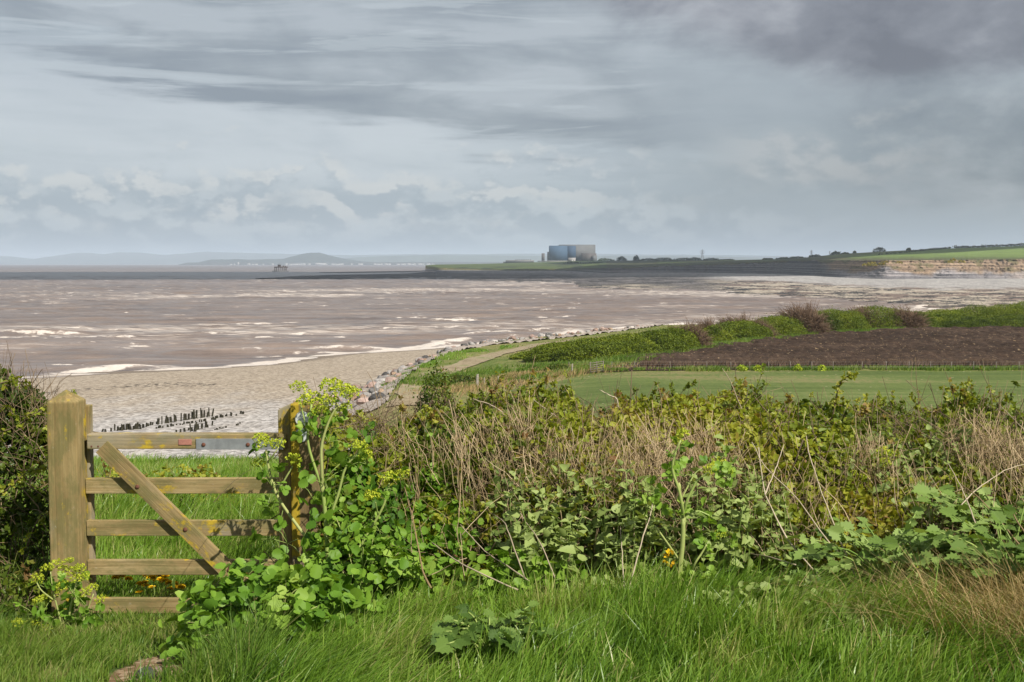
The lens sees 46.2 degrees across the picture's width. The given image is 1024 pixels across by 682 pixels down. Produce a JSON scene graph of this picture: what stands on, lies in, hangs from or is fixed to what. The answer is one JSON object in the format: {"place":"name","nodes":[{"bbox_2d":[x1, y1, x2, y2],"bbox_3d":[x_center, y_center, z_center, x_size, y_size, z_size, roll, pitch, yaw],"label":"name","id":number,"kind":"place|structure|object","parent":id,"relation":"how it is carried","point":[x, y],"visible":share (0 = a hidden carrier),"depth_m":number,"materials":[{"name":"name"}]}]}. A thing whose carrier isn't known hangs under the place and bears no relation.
{"place":"outdoors","nodes":[
{"label":"outdoors","id":0,"kind":"place"},
{"bbox_2d":[0,525,345,681],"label":"path grass","id":1,"kind":"structure","parent":0,"point":[25,647],"depth_m":5.12,"materials":[{"name":"plant"}]},
{"bbox_2d":[0,450,381,609],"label":"meadow grass","id":2,"kind":"structure","parent":0,"point":[159,547],"depth_m":9.31,"materials":[{"name":"plant"}]},
{"bbox_2d":[0,264,424,275],"bbox_3d":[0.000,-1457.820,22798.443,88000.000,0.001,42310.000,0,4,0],"label":"open sea","id":3,"kind":"structure","parent":0,"point":[121,270],"depth_m":3477.00,"materials":[{"name":"liquid"}]},
{"bbox_2d":[202,253,363,261],"bbox_3d":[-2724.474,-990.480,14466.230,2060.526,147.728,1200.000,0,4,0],"label":"knoll","id":4,"kind":"structure","parent":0,"point":[313,257],"depth_m":14212.85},
{"bbox_2d":[179,262,502,264],"bbox_3d":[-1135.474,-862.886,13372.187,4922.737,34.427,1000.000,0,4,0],"label":"shore","id":5,"kind":"structure","parent":0,"point":[288,263],"depth_m":13089.26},
{"bbox_2d":[0,251,808,263],"bbox_3d":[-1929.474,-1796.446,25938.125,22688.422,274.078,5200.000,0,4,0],"label":"hills","id":6,"kind":"structure","parent":0,"point":[116,258],"depth_m":24799.22,"materials":[{"name":"grey"}]},
{"bbox_2d":[0,275,945,378],"bbox_3d":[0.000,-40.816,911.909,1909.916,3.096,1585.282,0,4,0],"label":"sea","id":7,"kind":"structure","parent":0,"point":[65,325],"depth_m":423.22,"materials":[{"name":"liquid"}]},
{"bbox_2d":[386,339,569,405],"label":"stony track","id":8,"kind":"structure","parent":0,"point":[460,365],"depth_m":152.76,"materials":[{"name":"gravel"}]},
{"bbox_2d":[325,324,664,414],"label":"rubble bank","id":9,"kind":"structure","parent":0,"point":[389,390],"depth_m":163.21,"materials":[{"name":"stone"}]},
{"bbox_2d":[0,442,1023,681],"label":"hillside","id":10,"kind":"structure","parent":0,"point":[120,673],"depth_m":6.78,"materials":[{"name":"plant"}]},
{"bbox_2d":[0,559,51,617],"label":"weeds","id":11,"kind":"object","parent":10,"relation":"on","point":[8,568],"visible":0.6,"depth_m":6.41,"materials":[{"name":"green plant"}]},
{"bbox_2d":[0,344,102,591],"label":"bramble bush","id":12,"kind":"object","parent":10,"relation":"on","point":[23,420],"visible":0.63,"depth_m":6.92,"materials":[{"name":"green plant"}]},
{"bbox_2d":[12,557,106,633],"bbox_3d":[-2.297,1.371,6.064,0.521,0.605,0.305,0,4,0],"label":"alexanders plant","id":13,"kind":"object","parent":10,"relation":"on","point":[74,586],"visible":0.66,"depth_m":6.03,"materials":[{"name":"green plant"}]},
{"bbox_2d":[47,390,89,619],"bbox_3d":[-2.356,0.912,6.389,0.154,1.313,0.154,0,4,0],"label":"gatepost","id":14,"kind":"object","parent":10,"relation":"on","point":[67,461],"visible":0.65,"depth_m":6.31,"materials":[{"name":"wood"}]},
{"bbox_2d":[121,462,250,512],"bbox_3d":[-2.863,1.339,10.468,1.269,0.522,1.078,0,4,0],"label":"bramble","id":15,"kind":"object","parent":10,"relation":"on","point":[189,470],"visible":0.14,"depth_m":10.53,"materials":[{"name":"green plant"}]},
{"bbox_2d":[85,403,291,612],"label":"wooden gate","id":16,"kind":"structure","parent":10,"relation":"on","point":[151,492],"depth_m":6.41,"materials":[{"name":"wood"}]},
{"bbox_2d":[158,553,395,665],"bbox_3d":[-1.046,1.216,5.426,1.134,0.471,0.845,0,4,0],"label":"alexanders mound","id":17,"kind":"object","parent":10,"relation":"on","point":[304,583],"visible":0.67,"depth_m":5.32,"materials":[{"name":"green plant"}]},
{"bbox_2d":[290,401,323,566],"bbox_3d":[-1.089,0.945,6.420,0.152,1.261,0.152,0,4,0],"label":"gatepost","id":18,"kind":"object","parent":10,"relation":"on","point":[300,513],"visible":0.23,"depth_m":6.33,"materials":[{"name":"wood"}]},
{"bbox_2d":[228,377,414,592],"bbox_3d":[-0.980,0.813,6.123,0.976,1.261,0.504,0,4,0],"label":"alexanders plant","id":19,"kind":"object","parent":10,"relation":"on","point":[345,460],"visible":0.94,"depth_m":6.09,"materials":[{"name":"green plant"}]},
{"bbox_2d":[304,507,448,603],"bbox_3d":[-0.721,1.121,5.965,0.774,0.556,0.521,2,4,23],"label":"alexanders mound","id":20,"kind":"object","parent":10,"relation":"on","point":[395,570],"visible":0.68,"depth_m":5.92,"materials":[{"name":"green plant"}]},
{"bbox_2d":[430,600,556,662],"bbox_3d":[-0.075,1.213,4.884,0.512,0.247,0.468,0,4,0],"label":"hogweed plant","id":21,"kind":"object","parent":10,"relation":"on","point":[441,642],"visible":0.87,"depth_m":4.86,"materials":[{"name":"green plant"}]},
{"bbox_2d":[497,484,521,566],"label":"nettle","id":22,"kind":"object","parent":10,"relation":"on","point":[503,503],"visible":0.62,"depth_m":6.12,"materials":[{"name":"green plant"}]},
{"bbox_2d":[0,544,1023,681],"bbox_3d":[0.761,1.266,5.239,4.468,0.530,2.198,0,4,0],"label":"tall grass","id":23,"kind":"structure","parent":10,"relation":"on","point":[889,658],"depth_m":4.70,"materials":[{"name":"plant"}]},
{"bbox_2d":[504,505,536,557],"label":"nettle","id":24,"kind":"object","parent":10,"relation":"on","point":[516,529],"visible":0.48,"depth_m":6.06,"materials":[{"name":"green plant"}]},
{"bbox_2d":[452,546,589,604],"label":"weeds","id":25,"kind":"object","parent":10,"relation":"on","point":[499,574],"visible":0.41,"depth_m":5.90,"materials":[{"name":"green plant"}]},
{"bbox_2d":[506,495,544,593],"bbox_3d":[0.082,1.053,6.000,0.203,0.586,0.199,2,4,33],"label":"nettle","id":26,"kind":"object","parent":10,"relation":"on","point":[516,514],"visible":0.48,"depth_m":5.99,"materials":[{"name":"green plant"}]},
{"bbox_2d":[518,532,540,589],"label":"nettle","id":27,"kind":"object","parent":10,"relation":"on","point":[529,541],"visible":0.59,"depth_m":5.88,"materials":[{"name":"green plant"}]},
{"bbox_2d":[531,487,553,558],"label":"nettle","id":28,"kind":"object","parent":10,"relation":"on","point":[544,519],"visible":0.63,"depth_m":6.21,"materials":[{"name":"green plant"}]},
{"bbox_2d":[542,505,568,560],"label":"nettle","id":29,"kind":"object","parent":10,"relation":"on","point":[556,525],"visible":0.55,"depth_m":6.19,"materials":[{"name":"green plant"}]},
{"bbox_2d":[553,515,579,595],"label":"nettle","id":30,"kind":"object","parent":10,"relation":"on","point":[570,518],"visible":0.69,"depth_m":5.96,"materials":[{"name":"green plant"}]},
{"bbox_2d":[556,525,587,591],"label":"nettle","id":31,"kind":"object","parent":10,"relation":"on","point":[569,548],"visible":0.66,"depth_m":5.89,"materials":[{"name":"green plant"}]},
{"bbox_2d":[557,509,588,572],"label":"nettle","id":32,"kind":"object","parent":10,"relation":"on","point":[583,514],"visible":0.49,"depth_m":6.01,"materials":[{"name":"green plant"}]},
{"bbox_2d":[568,478,597,573],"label":"nettle","id":33,"kind":"object","parent":10,"relation":"on","point":[574,499],"visible":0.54,"depth_m":6.29,"materials":[{"name":"green plant"}]},
{"bbox_2d":[584,477,615,563],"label":"nettle","id":34,"kind":"object","parent":10,"relation":"on","point":[588,481],"visible":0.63,"depth_m":6.26,"materials":[{"name":"green plant"}]},
{"bbox_2d":[590,476,615,584],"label":"nettle","id":35,"kind":"object","parent":10,"relation":"on","point":[604,528],"visible":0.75,"depth_m":6.15,"materials":[{"name":"green plant"}]},
{"bbox_2d":[594,536,621,577],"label":"nettle","id":36,"kind":"object","parent":10,"relation":"on","point":[603,554],"visible":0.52,"depth_m":5.91,"materials":[{"name":"green plant"}]},
{"bbox_2d":[578,574,642,601],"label":"weeds","id":37,"kind":"object","parent":10,"relation":"on","point":[605,579],"visible":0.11,"depth_m":5.71,"materials":[{"name":"green plant"}]},
{"bbox_2d":[600,503,627,572],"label":"nettle","id":38,"kind":"object","parent":10,"relation":"on","point":[619,509],"visible":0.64,"depth_m":6.07,"materials":[{"name":"green plant"}]},
{"bbox_2d":[612,511,637,581],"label":"nettle","id":39,"kind":"object","parent":10,"relation":"on","point":[618,543],"visible":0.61,"depth_m":5.91,"materials":[{"name":"green plant"}]},
{"bbox_2d":[610,520,645,586],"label":"nettle","id":40,"kind":"object","parent":10,"relation":"on","point":[628,524],"visible":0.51,"depth_m":5.95,"materials":[{"name":"green plant"}]},
{"bbox_2d":[264,357,1023,600],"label":"bramble hedge","id":41,"kind":"object","parent":10,"relation":"on","point":[439,453],"visible":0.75,"depth_m":6.67,"materials":[{"name":"green plant"}]},
{"bbox_2d":[732,377,747,408],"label":"bramble sprig","id":42,"kind":"object","parent":41,"relation":"attached to","point":[739,389],"visible":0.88,"depth_m":7.34,"materials":[{"name":"plant"}]},
{"bbox_2d":[829,371,858,424],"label":"bramble shoot","id":43,"kind":"object","parent":41,"relation":"attached to","point":[843,377],"visible":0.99,"depth_m":7.23,"materials":[{"name":"plant"}]},
{"bbox_2d":[851,446,901,478],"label":"alexanders plant","id":44,"kind":"object","parent":41,"relation":"in","point":[884,453],"visible":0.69,"depth_m":6.63,"materials":[{"name":"green plant"}]},
{"bbox_2d":[953,382,976,410],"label":"bramble sprig","id":45,"kind":"object","parent":41,"relation":"attached to","point":[965,392],"visible":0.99,"depth_m":7.33,"materials":[{"name":"plant"}]},
{"bbox_2d":[633,514,666,578],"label":"nettle","id":46,"kind":"object","parent":10,"relation":"on","point":[648,534],"visible":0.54,"depth_m":6.08,"materials":[{"name":"green plant"}]},
{"bbox_2d":[630,427,737,575],"bbox_3d":[0.836,0.801,5.817,0.531,0.773,0.272,-1,4,-13],"label":"alexanders plant","id":47,"kind":"object","parent":10,"relation":"on","point":[718,464],"visible":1,"depth_m":5.79,"materials":[{"name":"green plant"}]},
{"bbox_2d":[674,460,708,570],"bbox_3d":[0.950,0.935,6.279,0.202,0.630,0.165,9,-8,8],"label":"nettle","id":48,"kind":"object","parent":10,"relation":"on","point":[694,469],"visible":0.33,"depth_m":6.32,"materials":[{"name":"green plant"}]},
{"bbox_2d":[677,474,708,575],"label":"nettle","id":49,"kind":"object","parent":10,"relation":"on","point":[689,550],"visible":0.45,"depth_m":6.19,"materials":[{"name":"green plant"}]},
{"bbox_2d":[679,510,707,576],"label":"nettle","id":50,"kind":"object","parent":10,"relation":"on","point":[693,547],"visible":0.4,"depth_m":5.95,"materials":[{"name":"green plant"}]},
{"bbox_2d":[673,562,726,586],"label":"weeds","id":51,"kind":"object","parent":10,"relation":"on","point":[703,569],"visible":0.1,"depth_m":5.74,"materials":[{"name":"green plant"}]},
{"bbox_2d":[699,487,720,563],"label":"nettle","id":52,"kind":"object","parent":10,"relation":"on","point":[713,491],"visible":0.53,"depth_m":6.26,"materials":[{"name":"green plant"}]},
{"bbox_2d":[707,492,732,563],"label":"nettle","id":53,"kind":"object","parent":10,"relation":"on","point":[718,513],"visible":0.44,"depth_m":6.16,"materials":[{"name":"green plant"}]},
{"bbox_2d":[710,434,737,541],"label":"nettle","id":54,"kind":"object","parent":10,"relation":"on","point":[718,444],"visible":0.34,"depth_m":6.40,"materials":[{"name":"green plant"}]},
{"bbox_2d":[714,526,740,578],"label":"nettle","id":55,"kind":"object","parent":10,"relation":"on","point":[727,556],"visible":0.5,"depth_m":5.96,"materials":[{"name":"green plant"}]},
{"bbox_2d":[717,479,741,558],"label":"nettle","id":56,"kind":"object","parent":10,"relation":"on","point":[725,520],"visible":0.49,"depth_m":6.08,"materials":[{"name":"green plant"}]},
{"bbox_2d":[714,497,750,582],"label":"nettle","id":57,"kind":"object","parent":10,"relation":"on","point":[735,513],"visible":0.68,"depth_m":5.94,"materials":[{"name":"green plant"}]},
{"bbox_2d":[696,581,787,621],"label":"weeds","id":58,"kind":"object","parent":10,"relation":"on","point":[740,583],"visible":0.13,"depth_m":5.30,"materials":[{"name":"green plant"}]},
{"bbox_2d":[726,486,762,576],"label":"nettle","id":59,"kind":"object","parent":10,"relation":"on","point":[752,489],"visible":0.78,"depth_m":6.01,"materials":[{"name":"green plant"}]},
{"bbox_2d":[732,493,766,576],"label":"nettle","id":60,"kind":"object","parent":10,"relation":"on","point":[745,517],"visible":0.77,"depth_m":5.99,"materials":[{"name":"green plant"}]},
{"bbox_2d":[739,473,763,564],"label":"nettle","id":61,"kind":"object","parent":10,"relation":"on","point":[752,476],"visible":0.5,"depth_m":6.18,"materials":[{"name":"green plant"}]},
{"bbox_2d":[754,501,777,575],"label":"nettle","id":62,"kind":"object","parent":10,"relation":"on","point":[762,506],"visible":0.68,"depth_m":6.17,"materials":[{"name":"green plant"}]},
{"bbox_2d":[755,475,782,570],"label":"nettle","id":63,"kind":"object","parent":10,"relation":"on","point":[777,543],"visible":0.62,"depth_m":6.20,"materials":[{"name":"green plant"}]},
{"bbox_2d":[760,505,779,579],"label":"nettle","id":64,"kind":"object","parent":10,"relation":"on","point":[772,544],"visible":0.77,"depth_m":6.02,"materials":[{"name":"green plant"}]},
{"bbox_2d":[768,495,794,575],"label":"nettle","id":65,"kind":"object","parent":10,"relation":"on","point":[785,546],"visible":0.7,"depth_m":6.03,"materials":[{"name":"green plant"}]},
{"bbox_2d":[740,574,834,603],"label":"weeds","id":66,"kind":"object","parent":10,"relation":"on","point":[787,577],"visible":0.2,"depth_m":5.37,"materials":[{"name":"green plant"}]},
{"bbox_2d":[775,491,799,570],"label":"nettle","id":67,"kind":"object","parent":10,"relation":"on","point":[790,514],"visible":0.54,"depth_m":6.21,"materials":[{"name":"green plant"}]},
{"bbox_2d":[770,551,839,589],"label":"hogweed plant","id":68,"kind":"object","parent":10,"relation":"on","point":[832,563],"visible":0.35,"depth_m":5.61,"materials":[{"name":"green plant"}]},
{"bbox_2d":[797,588,887,635],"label":"weeds","id":69,"kind":"object","parent":10,"relation":"on","point":[845,605],"visible":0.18,"depth_m":5.02,"materials":[{"name":"green plant"}]},
{"bbox_2d":[752,528,1023,681],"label":"dead tussock","id":70,"kind":"object","parent":10,"relation":"on","point":[1015,596],"visible":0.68,"depth_m":4.96,"materials":[{"name":"brown plant"}]},
{"bbox_2d":[787,506,1002,585],"bbox_3d":[1.802,1.036,5.718,0.945,0.422,0.772,3,5,39],"label":"hogweed plant","id":71,"kind":"object","parent":10,"relation":"on","point":[919,539],"visible":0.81,"depth_m":5.69,"materials":[{"name":"green plant"}]},
{"bbox_2d":[912,483,1023,575],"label":"hogweed plant","id":72,"kind":"object","parent":10,"relation":"on","point":[924,491],"visible":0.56,"depth_m":6.07,"materials":[{"name":"green plant"}]},
{"bbox_2d":[921,506,1023,589],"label":"hogweed plant","id":73,"kind":"object","parent":10,"relation":"on","point":[981,530],"visible":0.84,"depth_m":5.50,"materials":[{"name":"green plant"}]},
{"bbox_2d":[0,0,1023,258],"label":"sky","id":74,"kind":"structure","parent":0,"point":[161,127],"materials":[{"name":"grey"}]},
{"bbox_2d":[7,304,1023,459],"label":"shingle beach","id":75,"kind":"structure","parent":0,"point":[259,395],"depth_m":148.93,"materials":[{"name":"gravel"}]},
{"bbox_2d":[346,255,775,261],"bbox_3d":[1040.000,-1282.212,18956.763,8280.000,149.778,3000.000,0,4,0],"label":"hills","id":76,"kind":"structure","parent":0,"point":[452,258],"depth_m":18355.37,"materials":[{"name":"grey"}]},
{"bbox_2d":[258,271,1023,307],"bbox_3d":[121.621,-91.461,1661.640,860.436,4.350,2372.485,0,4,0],"label":"foreshore","id":77,"kind":"structure","parent":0,"point":[941,293],"depth_m":924.36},
{"bbox_2d":[353,324,1022,453],"bbox_3d":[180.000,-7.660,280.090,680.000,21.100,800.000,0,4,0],"label":"coastal grassland","id":78,"kind":"structure","parent":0,"point":[503,359],"depth_m":153.81,"materials":[{"name":"plant"}]},
{"bbox_2d":[404,350,457,414],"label":"round bush","id":79,"kind":"object","parent":78,"relation":"on","point":[425,399],"visible":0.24,"depth_m":27.04,"materials":[{"name":"green plant"}]},
{"bbox_2d":[380,344,522,385],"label":"shore grass","id":80,"kind":"structure","parent":78,"relation":"on","point":[450,355],"depth_m":169.33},
{"bbox_2d":[365,358,639,394],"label":"bank grass","id":81,"kind":"structure","parent":78,"relation":"on","point":[489,371],"depth_m":139.07,"materials":[{"name":"plant"}]},
{"bbox_2d":[381,360,659,398],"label":"straw grass","id":82,"kind":"structure","parent":78,"relation":"on","point":[472,387],"depth_m":131.16,"materials":[{"name":"plant"}]},
{"bbox_2d":[516,339,595,362],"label":"scrub bush","id":83,"kind":"object","parent":78,"relation":"on","point":[538,353],"visible":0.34,"depth_m":154.47,"materials":[{"name":"green plant"}]},
{"bbox_2d":[546,333,636,361],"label":"scrub bush","id":84,"kind":"object","parent":78,"relation":"on","point":[601,345],"visible":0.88,"depth_m":151.32,"materials":[{"name":"green plant"}]},
{"bbox_2d":[594,329,667,355],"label":"scrub bush","id":85,"kind":"object","parent":78,"relation":"on","point":[644,343],"visible":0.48,"depth_m":154.49,"materials":[{"name":"green plant"}]},
{"bbox_2d":[629,325,692,351],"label":"scrub bush","id":86,"kind":"object","parent":78,"relation":"on","point":[670,339],"visible":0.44,"depth_m":159.38,"materials":[{"name":"green plant"}]},
{"bbox_2d":[659,324,701,347],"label":"scrub bush","id":87,"kind":"object","parent":78,"relation":"on","point":[692,338],"visible":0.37,"depth_m":166.57,"materials":[{"name":"green plant"}]},
{"bbox_2d":[664,316,715,347],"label":"bare bush","id":88,"kind":"object","parent":78,"relation":"on","point":[703,339],"visible":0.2,"depth_m":168.53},
{"bbox_2d":[697,322,738,341],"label":"scrub bush","id":89,"kind":"object","parent":78,"relation":"on","point":[730,334],"visible":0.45,"depth_m":180.08,"materials":[{"name":"green plant"}]},
{"bbox_2d":[717,318,775,339],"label":"scrub bush","id":90,"kind":"object","parent":78,"relation":"on","point":[747,326],"visible":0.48,"depth_m":187.17,"materials":[{"name":"green plant"}]},
{"bbox_2d":[750,313,817,336],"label":"scrub bush","id":91,"kind":"object","parent":78,"relation":"on","point":[771,320],"visible":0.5,"depth_m":197.75,"materials":[{"name":"green plant"}]},
{"bbox_2d":[769,296,835,334],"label":"bare bush","id":92,"kind":"object","parent":78,"relation":"on","point":[811,319],"visible":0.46,"depth_m":201.23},
{"bbox_2d":[586,364,1023,372],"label":"fence","id":93,"kind":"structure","parent":78,"relation":"on","point":[712,368],"depth_m":135.15,"materials":[{"name":"wood"}]},
{"bbox_2d":[633,358,1023,367],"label":"dead grass strip","id":94,"kind":"object","parent":78,"relation":"on","point":[773,363],"visible":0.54,"depth_m":138.88,"materials":[{"name":"plant"}]},
{"bbox_2d":[817,310,845,330],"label":"scrub bush","id":95,"kind":"object","parent":78,"relation":"on","point":[835,322],"visible":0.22,"depth_m":209.55,"materials":[{"name":"green plant"}]},
{"bbox_2d":[818,305,876,329],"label":"scrub bush","id":96,"kind":"object","parent":78,"relation":"on","point":[860,321],"visible":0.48,"depth_m":211.91,"materials":[{"name":"green plant"}]},
{"bbox_2d":[846,304,883,328],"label":"bare bush","id":97,"kind":"object","parent":78,"relation":"on","point":[863,312],"visible":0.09,"depth_m":217.76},
{"bbox_2d":[854,304,907,327],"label":"scrub bush","id":98,"kind":"object","parent":78,"relation":"on","point":[879,309],"visible":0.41,"depth_m":217.69,"materials":[{"name":"green plant"}]},
{"bbox_2d":[878,303,932,327],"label":"bare bush","id":99,"kind":"object","parent":78,"relation":"on","point":[910,319],"visible":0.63,"depth_m":217.80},
{"bbox_2d":[926,307,978,325],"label":"scrub bush","id":100,"kind":"object","parent":78,"relation":"on","point":[945,312],"visible":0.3,"depth_m":227.69,"materials":[{"name":"green plant"}]},
{"bbox_2d":[936,314,1003,327],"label":"scrub bush","id":101,"kind":"object","parent":78,"relation":"on","point":[962,320],"visible":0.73,"depth_m":221.42,"materials":[{"name":"green plant"}]},
{"bbox_2d":[949,302,1011,323],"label":"scrub bush","id":102,"kind":"object","parent":78,"relation":"on","point":[973,309],"visible":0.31,"depth_m":228.47,"materials":[{"name":"green plant"}]},
{"bbox_2d":[974,312,1023,326],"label":"scrub bush","id":103,"kind":"object","parent":78,"relation":"on","point":[1017,320],"visible":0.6,"depth_m":222.44,"materials":[{"name":"green plant"}]},
{"bbox_2d":[975,302,1023,324],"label":"scrub bush","id":104,"kind":"object","parent":78,"relation":"on","point":[1016,309],"visible":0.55,"depth_m":228.53,"materials":[{"name":"green plant"}]},
{"bbox_2d":[425,259,1023,278],"bbox_3d":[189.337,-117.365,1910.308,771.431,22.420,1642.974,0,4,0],"label":"cliff","id":105,"kind":"structure","parent":0,"point":[968,269],"depth_m":1224.65,"materials":[{"name":"stone"}]},
{"bbox_2d":[425,246,1023,268],"bbox_3d":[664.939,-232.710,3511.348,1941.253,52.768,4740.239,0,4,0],"label":"clifftop fields","id":106,"kind":"structure","parent":0,"point":[993,253],"depth_m":1797.55,"materials":[{"name":"green plant"}]},
{"bbox_2d":[538,245,596,261],"bbox_3d":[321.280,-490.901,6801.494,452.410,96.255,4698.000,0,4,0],"label":"power station","id":107,"kind":"object","parent":106,"relation":"on","point":[571,253],"visible":0.88,"depth_m":4491.52,"materials":[{"name":"grey concrete"}]},
{"bbox_2d":[463,371,1023,436],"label":"green field","id":108,"kind":"structure","parent":0,"point":[807,383],"depth_m":119.19,"materials":[{"name":"plant"}]},
{"bbox_2d":[540,323,1023,375],"bbox_3d":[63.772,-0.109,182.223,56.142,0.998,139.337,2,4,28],"label":"ploughed field","id":109,"kind":"structure","parent":0,"point":[999,343],"depth_m":165.79,"materials":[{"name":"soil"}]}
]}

